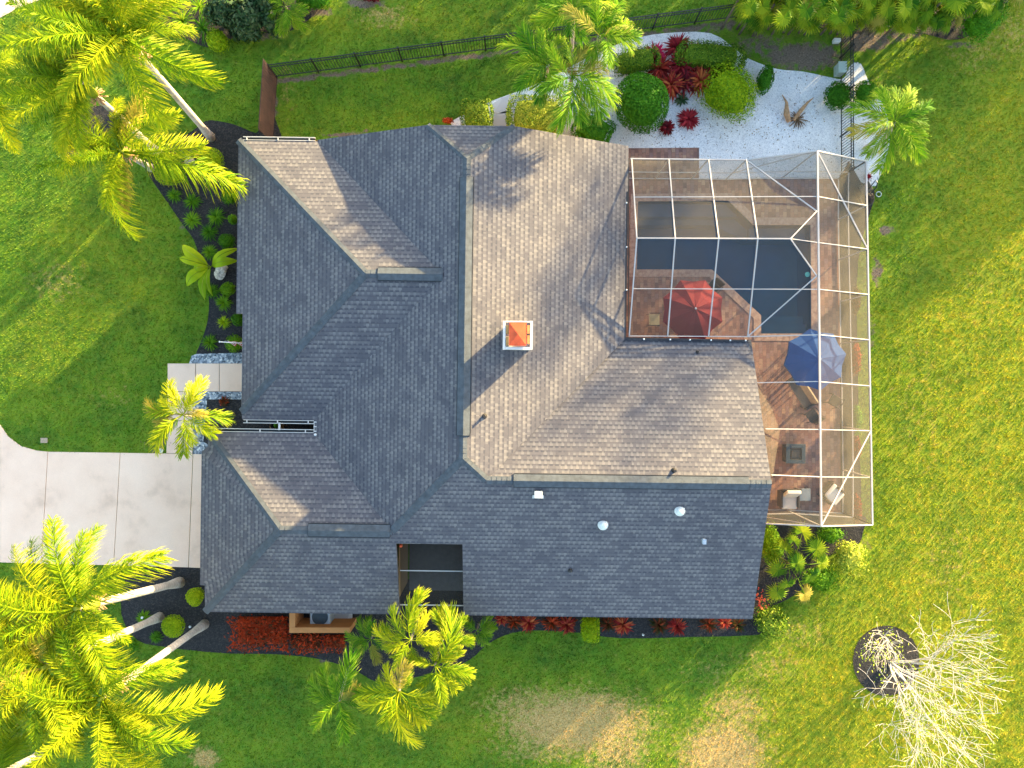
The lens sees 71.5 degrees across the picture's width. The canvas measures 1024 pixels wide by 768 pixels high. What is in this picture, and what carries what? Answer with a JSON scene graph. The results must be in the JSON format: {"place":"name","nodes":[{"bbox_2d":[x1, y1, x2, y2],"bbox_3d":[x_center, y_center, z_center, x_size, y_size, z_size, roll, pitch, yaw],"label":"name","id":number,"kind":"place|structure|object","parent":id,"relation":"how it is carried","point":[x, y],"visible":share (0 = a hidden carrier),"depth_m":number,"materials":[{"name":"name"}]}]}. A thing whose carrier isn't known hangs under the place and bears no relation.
{"place":"outdoors","nodes":[
{"label":"outdoors","id":0,"kind":"place"},
{"bbox_2d":[0,425,201,567],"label":"driveway","id":1,"kind":"structure","parent":0,"point":[157,506],"depth_m":30.82,"materials":[{"name":"concrete"}]},
{"bbox_2d":[493,94,523,113],"bbox_3d":[-0.118,-12.159,30.840,1.594,0.040,0.719,-17,90,0],"label":"flagstone","id":2,"kind":"object","parent":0,"point":[500,105],"visible":0.47,"depth_m":30.82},
{"bbox_2d":[0,0,1023,767],"bbox_3d":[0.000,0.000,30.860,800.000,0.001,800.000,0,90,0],"label":"ground","id":3,"kind":"structure","parent":0,"point":[806,56],"depth_m":30.86,"materials":[{"name":"plant"}]},
{"bbox_2d":[0,19,37,154],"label":"palm tree","id":4,"kind":"object","parent":3,"relation":"on","point":[3,115],"visible":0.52,"depth_m":25.60,"materials":[{"name":"green plant"}]},
{"bbox_2d":[0,696,60,767],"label":"palm tree","id":5,"kind":"object","parent":3,"relation":"on","point":[11,752],"visible":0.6,"depth_m":23.84,"materials":[{"name":"green plant"}]},
{"bbox_2d":[65,105,117,156],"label":"mulch bed","id":6,"kind":"object","parent":3,"relation":"on","point":[101,111],"visible":0.1,"depth_m":30.84,"materials":[{"name":"soil"}]},
{"bbox_2d":[166,364,241,453],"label":"walkway","id":7,"kind":"structure","parent":3,"relation":"on","point":[230,377],"depth_m":30.82,"materials":[{"name":"concrete"}]},
{"bbox_2d":[144,118,281,391],"bbox_3d":[-12.830,-5.376,30.845,6.298,0.001,12.440,0,90,0],"label":"mulch bed","id":8,"kind":"object","parent":3,"relation":"on","point":[228,135],"visible":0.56,"depth_m":30.84,"materials":[{"name":"soil"}]},
{"bbox_2d":[0,0,159,166],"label":"palm tree","id":9,"kind":"object","parent":8,"relation":"on","point":[69,128],"visible":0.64,"depth_m":23.52,"materials":[{"name":"green plant"}]},
{"bbox_2d":[0,0,229,141],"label":"palm tree","id":10,"kind":"object","parent":8,"relation":"on","point":[77,33],"visible":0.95,"depth_m":23.03,"materials":[{"name":"green plant"}]},
{"bbox_2d":[34,85,248,241],"bbox_3d":[-13.799,-8.248,27.861,6.470,6.206,5.001,40,90,0],"label":"palm tree","id":11,"kind":"object","parent":8,"relation":"on","point":[104,145],"visible":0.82,"depth_m":25.93,"materials":[{"name":"green plant"}]},
{"bbox_2d":[180,245,236,299],"bbox_3d":[-12.932,-4.748,30.237,2.528,0.734,2.311,0,90,0],"label":"broad leaved plant","id":12,"kind":"object","parent":8,"relation":"on","point":[200,271],"visible":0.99,"depth_m":29.98,"materials":[{"name":"green plant"}]},
{"bbox_2d":[197,148,223,172],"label":"shrub","id":13,"kind":"object","parent":8,"relation":"on","point":[214,156],"visible":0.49,"depth_m":30.17,"materials":[{"name":"green plant"}]},
{"bbox_2d":[189,353,241,362],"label":"river stone bed","id":14,"kind":"object","parent":8,"relation":"on","point":[219,358],"visible":0.75,"depth_m":30.83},
{"bbox_2d":[147,0,318,46],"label":"mulch bed","id":15,"kind":"object","parent":3,"relation":"on","point":[308,16],"visible":0.2,"depth_m":30.84,"materials":[{"name":"soil"}]},
{"bbox_2d":[204,27,229,52],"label":"shrub","id":16,"kind":"object","parent":15,"relation":"on","point":[216,41],"visible":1,"depth_m":30.22,"materials":[{"name":"green plant"}]},
{"bbox_2d":[201,0,238,29],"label":"shrub","id":17,"kind":"object","parent":15,"relation":"on","point":[214,11],"visible":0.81,"depth_m":29.54,"materials":[{"name":"green plant"}]},
{"bbox_2d":[222,0,263,37],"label":"shrub","id":18,"kind":"object","parent":15,"relation":"on","point":[247,12],"visible":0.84,"depth_m":29.61,"materials":[{"name":"green plant"}]},
{"bbox_2d":[226,23,263,43],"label":"shrub","id":19,"kind":"object","parent":15,"relation":"on","point":[248,35],"visible":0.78,"depth_m":30.14,"materials":[{"name":"green plant"}]},
{"bbox_2d":[259,3,283,38],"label":"shrub","id":20,"kind":"object","parent":15,"relation":"on","point":[269,26],"visible":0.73,"depth_m":29.83,"materials":[{"name":"green plant"}]},
{"bbox_2d":[267,0,311,37],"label":"feather plant","id":21,"kind":"object","parent":15,"relation":"on","point":[284,23],"visible":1,"depth_m":29.63,"materials":[{"name":"green plant"}]},
{"bbox_2d":[203,399,313,443],"bbox_3d":[-11.027,1.625,30.832,5.389,0.001,2.583,0,90,0],"label":"mulch bed","id":22,"kind":"object","parent":3,"relation":"on","point":[233,406],"visible":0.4,"depth_m":30.83,"materials":[{"name":"soil"}]},
{"bbox_2d":[142,374,236,460],"bbox_3d":[-12.643,1.240,28.596,3.500,4.651,3.272,-28,90,0],"label":"palm tree","id":23,"kind":"object","parent":22,"relation":"on","point":[166,427],"visible":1,"depth_m":26.80,"materials":[{"name":"green plant"}]},
{"bbox_2d":[193,392,241,453],"bbox_3d":[-12.694,1.722,30.826,2.278,0.001,2.778,0,90,0],"label":"river stone bed","id":24,"kind":"object","parent":22,"relation":"on","point":[202,445],"visible":0.44,"depth_m":30.83,"materials":[{"name":"stone"}]},
{"bbox_2d":[258,59,276,136],"bbox_3d":[-10.315,-11.887,29.990,0.072,1.760,2.895,4,90,0],"label":"wood fence","id":25,"kind":"object","parent":3,"relation":"on","point":[267,102],"visible":0.95,"depth_m":29.89,"materials":[{"name":"wood"}]},
{"bbox_2d":[121,566,761,681],"bbox_3d":[-3.009,10.406,30.843,27.944,0.001,5.030,0,90,0],"label":"mulch bed","id":26,"kind":"object","parent":3,"relation":"on","point":[210,638],"visible":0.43,"depth_m":30.84,"materials":[{"name":"soil"}]},
{"bbox_2d":[0,598,164,762],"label":"palm tree","id":27,"kind":"object","parent":26,"relation":"on","point":[10,701],"visible":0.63,"depth_m":23.05,"materials":[{"name":"green plant"}]},
{"bbox_2d":[0,515,184,697],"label":"palm tree","id":28,"kind":"object","parent":26,"relation":"on","point":[87,601],"visible":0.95,"depth_m":23.09,"materials":[{"name":"green plant"}]},
{"bbox_2d":[0,619,225,767],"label":"palm tree","id":29,"kind":"object","parent":26,"relation":"on","point":[115,722],"visible":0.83,"depth_m":23.21,"materials":[{"name":"green plant"}]},
{"bbox_2d":[160,614,185,637],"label":"shrub","id":30,"kind":"object","parent":26,"relation":"on","point":[171,626],"visible":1,"depth_m":30.24,"materials":[{"name":"green plant"}]},
{"bbox_2d":[185,587,204,606],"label":"shrub","id":31,"kind":"object","parent":26,"relation":"on","point":[195,596],"visible":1,"depth_m":30.24,"materials":[{"name":"green plant"}]},
{"bbox_2d":[224,614,345,656],"bbox_3d":[-9.586,10.661,30.268,5.121,1.155,1.833,0,90,0],"label":"hedge","id":32,"kind":"object","parent":26,"relation":"on","point":[261,631],"visible":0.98,"depth_m":30.27,"materials":[{"name":"red plant"}]},
{"bbox_2d":[310,613,333,623],"bbox_3d":[-8.117,9.849,30.428,0.860,0.803,0.800,0,90,0],"label":"air conditioner","id":33,"kind":"object","parent":26,"relation":"on","point":[317,618],"visible":0.58,"depth_m":30.04,"materials":[{"name":"grey metal"}]},
{"bbox_2d":[289,613,356,632],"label":"screen wall","id":34,"kind":"structure","parent":26,"relation":"on","point":[299,623],"depth_m":29.67,"materials":[{"name":"wood"}]},
{"bbox_2d":[307,644,371,747],"bbox_3d":[-6.727,12.107,28.879,2.693,4.081,3.842,0,90,0],"label":"palm tree","id":35,"kind":"object","parent":26,"relation":"on","point":[347,726],"visible":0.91,"depth_m":27.38,"materials":[{"name":"green plant"}]},
{"bbox_2d":[344,614,395,666],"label":"palm tree","id":36,"kind":"object","parent":26,"relation":"on","point":[373,652],"visible":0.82,"depth_m":28.33,"materials":[{"name":"green plant"}]},
{"bbox_2d":[350,652,442,749],"bbox_3d":[-4.138,12.208,28.377,3.400,5.085,3.514,-37,90,0],"label":"palm tree","id":37,"kind":"object","parent":26,"relation":"on","point":[387,717],"visible":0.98,"depth_m":26.74,"materials":[{"name":"green plant"}]},
{"bbox_2d":[371,585,443,672],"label":"palm tree","id":38,"kind":"object","parent":26,"relation":"on","point":[413,613],"visible":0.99,"depth_m":26.68,"materials":[{"name":"green plant"}]},
{"bbox_2d":[403,599,476,710],"bbox_3d":[-2.478,10.367,28.650,2.796,4.539,3.705,34,90,0],"label":"palm tree","id":39,"kind":"object","parent":26,"relation":"on","point":[446,656],"visible":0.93,"depth_m":26.86,"materials":[{"name":"green plant"}]},
{"bbox_2d":[421,603,475,667],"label":"palm tree","id":40,"kind":"object","parent":26,"relation":"on","point":[469,639],"visible":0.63,"depth_m":27.16,"materials":[{"name":"green plant"}]},
{"bbox_2d":[463,616,497,648],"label":"plant","id":41,"kind":"object","parent":26,"relation":"on","point":[486,635],"visible":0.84,"depth_m":29.23,"materials":[{"name":"green plant"}]},
{"bbox_2d":[580,617,599,642],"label":"shrub","id":42,"kind":"object","parent":26,"relation":"on","point":[590,630],"visible":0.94,"depth_m":29.84,"materials":[{"name":"green plant"}]},
{"bbox_2d":[200,123,771,618],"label":"house","id":43,"kind":"structure","parent":3,"relation":"on","point":[472,385],"depth_m":27.11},
{"bbox_2d":[267,4,737,77],"bbox_3d":[-0.236,-14.597,30.220,20.167,1.280,0.084,-7,90,0],"label":"metal fence","id":44,"kind":"object","parent":3,"relation":"on","point":[470,41],"visible":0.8,"depth_m":29.95,"materials":[{"name":"metal"}]},
{"bbox_2d":[529,0,622,59],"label":"palm tree","id":45,"kind":"object","parent":3,"relation":"on","point":[540,20],"visible":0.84,"depth_m":25.32,"materials":[{"name":"green plant"}]},
{"bbox_2d":[451,32,888,185],"bbox_3d":[6.861,-11.743,30.848,19.054,0.001,7.084,0,90,0],"label":"gravel bed","id":46,"kind":"object","parent":3,"relation":"on","point":[826,135],"visible":0.46,"depth_m":30.85,"materials":[{"name":"gravel"}]},
{"bbox_2d":[459,97,493,125],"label":"shrub","id":47,"kind":"object","parent":46,"relation":"on","point":[476,113],"visible":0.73,"depth_m":30.00,"materials":[{"name":"green plant"}]},
{"bbox_2d":[495,18,577,107],"bbox_3d":[0.963,-11.654,27.978,2.714,5.890,3.606,-27,90,0],"label":"palm tree","id":48,"kind":"object","parent":46,"relation":"on","point":[527,53],"visible":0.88,"depth_m":25.67,"materials":[{"name":"green plant"}]},
{"bbox_2d":[505,93,568,133],"bbox_3d":[1.054,-11.365,30.207,2.767,1.021,1.838,0,90,0],"label":"shrub","id":49,"kind":"object","parent":46,"relation":"on","point":[527,114],"visible":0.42,"depth_m":29.88,"materials":[{"name":"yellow plant"}]},
{"bbox_2d":[525,35,621,138],"bbox_3d":[2.146,-10.929,27.881,3.180,6.090,3.712,-22,90,0],"label":"palm tree","id":50,"kind":"object","parent":46,"relation":"on","point":[585,91],"visible":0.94,"depth_m":25.40,"materials":[{"name":"green plant"}]},
{"bbox_2d":[569,111,616,142],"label":"shrub","id":51,"kind":"object","parent":46,"relation":"on","point":[597,131],"visible":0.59,"depth_m":30.02,"materials":[{"name":"green plant"}]},
{"bbox_2d":[558,0,643,81],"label":"palm tree","id":52,"kind":"object","parent":46,"relation":"on","point":[604,49],"visible":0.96,"depth_m":25.16,"materials":[{"name":"green plant"}]},
{"bbox_2d":[614,43,661,78],"bbox_3d":[5.260,-13.737,30.203,2.113,1.039,1.094,-10,90,0],"label":"shrub","id":53,"kind":"object","parent":46,"relation":"on","point":[642,59],"visible":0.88,"depth_m":29.91,"materials":[{"name":"green plant"}]},
{"bbox_2d":[614,71,669,134],"bbox_3d":[5.453,-11.841,29.785,2.432,1.707,2.566,0,90,0],"label":"shrub","id":54,"kind":"object","parent":46,"relation":"on","point":[642,99],"visible":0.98,"depth_m":29.36,"materials":[{"name":"green plant"}]},
{"bbox_2d":[647,52,673,82],"bbox_3d":[6.377,-13.524,30.444,1.388,0.832,1.439,0,90,0],"label":"croton","id":55,"kind":"object","parent":46,"relation":"on","point":[662,69],"visible":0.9,"depth_m":30.29,"materials":[{"name":"red plant"}]},
{"bbox_2d":[658,70,684,102],"bbox_3d":[6.781,-12.752,30.424,1.392,0.872,1.478,0,90,0],"label":"croton","id":56,"kind":"object","parent":46,"relation":"on","point":[670,87],"visible":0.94,"depth_m":30.27,"materials":[{"name":"red plant"}]},
{"bbox_2d":[662,33,689,58],"bbox_3d":[7.079,-14.344,30.448,1.446,0.825,1.379,0,90,0],"label":"croton","id":57,"kind":"object","parent":46,"relation":"on","point":[674,42],"visible":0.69,"depth_m":30.27,"materials":[{"name":"red plant"}]},
{"bbox_2d":[669,65,695,97],"bbox_3d":[7.356,-12.986,30.462,1.460,0.796,1.434,0,90,0],"label":"croton","id":58,"kind":"object","parent":46,"relation":"on","point":[685,77],"visible":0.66,"depth_m":30.31,"materials":[{"name":"red plant"}]},
{"bbox_2d":[676,108,699,130],"bbox_3d":[7.593,-11.421,30.626,1.062,0.560,1.106,0,90,0],"label":"croton","id":59,"kind":"object","parent":46,"relation":"on","point":[687,119],"visible":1,"depth_m":30.56,"materials":[{"name":"red plant"}]},
{"bbox_2d":[685,65,714,97],"bbox_3d":[8.075,-12.988,30.421,1.500,0.879,1.603,0,90,0],"label":"croton","id":60,"kind":"object","parent":46,"relation":"on","point":[699,77],"visible":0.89,"depth_m":30.26,"materials":[{"name":"red plant"}]},
{"bbox_2d":[672,38,747,71],"bbox_3d":[8.434,-13.964,30.214,3.306,1.032,1.202,6,90,0],"label":"hedge","id":61,"kind":"object","parent":46,"relation":"on","point":[705,54],"visible":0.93,"depth_m":29.90,"materials":[{"name":"green plant"}]},
{"bbox_2d":[692,57,759,123],"bbox_3d":[9.269,-12.348,29.993,2.745,1.624,2.539,37,90,0],"label":"shrub","id":62,"kind":"object","parent":46,"relation":"on","point":[727,92],"visible":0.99,"depth_m":29.70,"materials":[{"name":"green plant"}]},
{"bbox_2d":[755,64,774,95],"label":"shrub","id":63,"kind":"object","parent":46,"relation":"on","point":[765,78],"visible":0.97,"depth_m":30.11,"materials":[{"name":"green plant"}]},
{"bbox_2d":[782,95,813,129],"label":"dying plant","id":64,"kind":"object","parent":46,"relation":"on","point":[796,118],"visible":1,"depth_m":30.64,"materials":[{"name":"brown plant"}]},
{"bbox_2d":[823,80,852,110],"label":"shrub","id":65,"kind":"object","parent":46,"relation":"on","point":[837,95],"visible":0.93,"depth_m":30.08,"materials":[{"name":"green plant"}]},
{"bbox_2d":[839,19,854,176],"bbox_3d":[14.236,-12.430,30.220,0.075,1.280,6.881,0,90,0],"label":"metal fence","id":66,"kind":"object","parent":46,"relation":"on","point":[851,86],"visible":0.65,"depth_m":29.98,"materials":[{"name":"metal"}]},
{"bbox_2d":[854,79,878,107],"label":"shrub","id":67,"kind":"object","parent":46,"relation":"on","point":[862,91],"visible":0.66,"depth_m":30.14,"materials":[{"name":"green plant"}]},
{"bbox_2d":[841,83,935,175],"bbox_3d":[14.954,-10.161,28.904,3.771,4.071,3.579,0,90,0],"label":"palm tree","id":68,"kind":"object","parent":46,"relation":"on","point":[910,148],"visible":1,"depth_m":27.71,"materials":[{"name":"green plant"}]},
{"bbox_2d":[715,0,759,29],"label":"fan palm","id":69,"kind":"object","parent":3,"relation":"on","point":[750,9],"visible":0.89,"depth_m":27.84,"materials":[{"name":"green plant"}]},
{"bbox_2d":[733,0,771,29],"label":"fan palm","id":70,"kind":"object","parent":3,"relation":"on","point":[763,8],"visible":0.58,"depth_m":28.17,"materials":[{"name":"green plant"}]},
{"bbox_2d":[745,0,780,35],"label":"fan palm","id":71,"kind":"object","parent":3,"relation":"on","point":[765,19],"visible":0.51,"depth_m":28.91,"materials":[{"name":"green plant"}]},
{"bbox_2d":[751,587,790,642],"bbox_3d":[11.002,9.785,30.334,1.677,0.981,2.693,-15,90,0],"label":"shrub","id":72,"kind":"object","parent":3,"relation":"on","point":[769,621],"visible":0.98,"depth_m":30.24,"materials":[{"name":"green plant"}]},
{"bbox_2d":[751,0,796,36],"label":"fan palm","id":73,"kind":"object","parent":3,"relation":"on","point":[786,14],"visible":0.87,"depth_m":27.91,"materials":[{"name":"green plant"}]},
{"bbox_2d":[782,13,825,34],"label":"fan palm","id":74,"kind":"object","parent":3,"relation":"on","point":[804,23],"visible":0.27,"depth_m":28.77,"materials":[{"name":"green plant"}]},
{"bbox_2d":[780,0,831,32],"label":"fan palm","id":75,"kind":"object","parent":3,"relation":"on","point":[811,8],"visible":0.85,"depth_m":27.65,"materials":[{"name":"green plant"}]},
{"bbox_2d":[755,514,865,609],"bbox_3d":[12.920,7.626,30.840,4.894,0.001,4.758,0,90,0],"label":"mulch bed","id":76,"kind":"object","parent":3,"relation":"on","point":[764,577],"visible":0.38,"depth_m":30.84,"materials":[{"name":"soil"}]},
{"bbox_2d":[761,520,784,566],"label":"shrub","id":77,"kind":"object","parent":76,"relation":"on","point":[771,535],"visible":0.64,"depth_m":29.94,"materials":[{"name":"green plant"}]},
{"bbox_2d":[761,520,829,604],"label":"fan palm","id":78,"kind":"object","parent":76,"relation":"on","point":[797,559],"visible":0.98,"depth_m":29.49,"materials":[{"name":"green plant"}]},
{"bbox_2d":[814,527,846,543],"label":"shrub","id":79,"kind":"object","parent":76,"relation":"on","point":[830,534],"visible":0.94,"depth_m":30.25,"materials":[{"name":"green plant"}]},
{"bbox_2d":[798,564,840,595],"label":"shrub","id":80,"kind":"object","parent":3,"relation":"on","point":[824,578],"visible":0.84,"depth_m":30.33,"materials":[{"name":"green plant"}]},
{"bbox_2d":[798,0,853,33],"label":"fan palm","id":81,"kind":"object","parent":3,"relation":"on","point":[837,15],"visible":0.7,"depth_m":27.57,"materials":[{"name":"green plant"}]},
{"bbox_2d":[819,18,856,38],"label":"fan palm","id":82,"kind":"object","parent":3,"relation":"on","point":[847,28],"visible":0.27,"depth_m":28.95,"materials":[{"name":"green plant"}]},
{"bbox_2d":[831,539,870,577],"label":"shrub","id":83,"kind":"object","parent":3,"relation":"on","point":[848,556],"visible":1,"depth_m":30.15,"materials":[{"name":"yellow plant"}]},
{"bbox_2d":[838,161,873,537],"bbox_3d":[14.868,-1.489,30.838,1.707,0.001,16.380,0,90,0],"label":"mulch bed","id":84,"kind":"object","parent":3,"relation":"on","point":[859,219],"visible":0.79,"depth_m":30.84,"materials":[{"name":"soil"}]},
{"bbox_2d":[829,0,884,34],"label":"fan palm","id":85,"kind":"object","parent":3,"relation":"on","point":[859,11],"visible":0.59,"depth_m":28.05,"materials":[{"name":"green plant"}]},
{"bbox_2d":[854,4,886,37],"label":"fan palm","id":86,"kind":"object","parent":3,"relation":"on","point":[876,24],"visible":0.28,"depth_m":29.02,"materials":[{"name":"green plant"}]},
{"bbox_2d":[853,626,918,695],"bbox_3d":[16.226,12.000,30.831,2.880,0.001,3.051,0,90,0],"label":"mulch bed","id":87,"kind":"object","parent":3,"relation":"on","point":[866,682],"visible":0.82,"depth_m":30.83,"materials":[{"name":"soil"}]},
{"bbox_2d":[766,0,1007,39],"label":"mulch bed","id":88,"kind":"object","parent":3,"relation":"on","point":[952,35],"visible":0.19,"depth_m":30.83,"materials":[{"name":"soil"}]},
{"bbox_2d":[937,0,1004,34],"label":"fan palm","id":89,"kind":"object","parent":88,"relation":"on","point":[999,5],"visible":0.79,"depth_m":28.07,"materials":[{"name":"green plant"}]},
{"bbox_2d":[954,0,1013,46],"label":"shrub","id":90,"kind":"object","parent":88,"relation":"on","point":[975,25],"visible":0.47,"depth_m":29.69,"materials":[{"name":"green plant"}]},
{"bbox_2d":[860,0,930,34],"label":"fan palm","id":91,"kind":"object","parent":3,"relation":"on","point":[889,9],"visible":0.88,"depth_m":27.99,"materials":[{"name":"green plant"}]},
{"bbox_2d":[885,11,920,37],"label":"fan palm","id":92,"kind":"object","parent":3,"relation":"on","point":[907,27],"visible":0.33,"depth_m":29.07,"materials":[{"name":"green plant"}]},
{"bbox_2d":[875,0,942,32],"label":"fan palm","id":93,"kind":"object","parent":3,"relation":"on","point":[928,15],"visible":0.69,"depth_m":28.30,"materials":[{"name":"green plant"}]},
{"bbox_2d":[852,593,1014,767],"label":"bare tree","id":94,"kind":"object","parent":3,"relation":"on","point":[893,665],"visible":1,"depth_m":28.34,"materials":[{"name":"white plant"}]},
{"bbox_2d":[917,1,962,35],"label":"shrub","id":95,"kind":"object","parent":3,"relation":"on","point":[944,21],"visible":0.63,"depth_m":28.77,"materials":[{"name":"green plant"}]},
{"bbox_2d":[918,0,969,23],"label":"fan palm","id":96,"kind":"object","parent":3,"relation":"on","point":[958,6],"visible":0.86,"depth_m":27.56,"materials":[{"name":"green plant"}]},
{"bbox_2d":[626,148,840,513],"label":"patio","id":97,"kind":"structure","parent":0,"point":[781,409],"depth_m":30.83,"materials":[{"name":"ceramic"}]},
{"bbox_2d":[663,280,721,338],"bbox_3d":[7.326,-3.012,29.556,2.384,2.543,2.384,0,90,0],"label":"patio umbrella","id":98,"kind":"object","parent":97,"relation":"on","point":[690,312],"visible":0.98,"depth_m":28.64,"materials":[{"name":"fabric"}]},
{"bbox_2d":[636,201,810,333],"bbox_3d":[9.194,-5.069,31.596,7.611,1.528,5.805,0,90,0],"label":"pool basin","id":99,"kind":"object","parent":97,"relation":"in","point":[781,264],"visible":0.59,"depth_m":32.36,"materials":[{"name":"liquid"}]},
{"bbox_2d":[629,193,817,340],"bbox_3d":[9.192,-5.070,30.837,8.218,0.045,6.406,0,90,0],"label":"pool coping","id":100,"kind":"object","parent":97,"relation":"on","point":[742,209],"visible":0.84,"depth_m":30.82,"materials":[{"name":"stone"}]},
{"bbox_2d":[625,150,873,526],"bbox_3d":[9.399,-1.667,28.590,9.901,4.460,14.572,0,90,0],"label":"pool cage","id":101,"kind":"object","parent":97,"relation":"on","point":[817,275],"visible":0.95,"depth_m":27.99,"materials":[{"name":"beige metal"}]},
{"bbox_2d":[777,489,801,508],"bbox_3d":[11.861,4.885,30.302,0.790,0.915,0.922,0,90,0],"label":"lounge chair","id":102,"kind":"object","parent":97,"relation":"on","point":[788,498],"visible":1,"depth_m":30.36,"materials":[{"name":"white wicker"}]},
{"bbox_2d":[782,444,805,463],"bbox_3d":[12.033,2.968,30.512,0.895,0.575,0.830,1,90,0],"label":"fire pit","id":103,"kind":"object","parent":97,"relation":"on","point":[797,452],"visible":1,"depth_m":30.23,"materials":[{"name":"stone"}]},
{"bbox_2d":[784,377,817,409],"bbox_3d":[12.342,0.353,30.385,0.547,0.889,1.480,-33,90,0],"label":"patio bench","id":104,"kind":"object","parent":97,"relation":"on","point":[806,397],"visible":0.76,"depth_m":30.35,"materials":[{"name":"brown wicker"}]},
{"bbox_2d":[784,329,845,389],"bbox_3d":[12.300,-0.997,29.581,2.347,2.493,2.347,-33,90,0],"label":"patio umbrella","id":105,"kind":"object","parent":97,"relation":"on","point":[801,362],"visible":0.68,"depth_m":28.70,"materials":[{"name":"blue fabric"}]},
{"bbox_2d":[817,481,845,505],"bbox_3d":[13.670,4.674,30.302,0.922,0.915,0.790,40,90,0],"label":"lounge chair","id":106,"kind":"object","parent":97,"relation":"on","point":[830,489],"visible":0.88,"depth_m":30.36,"materials":[{"name":"white wicker"}]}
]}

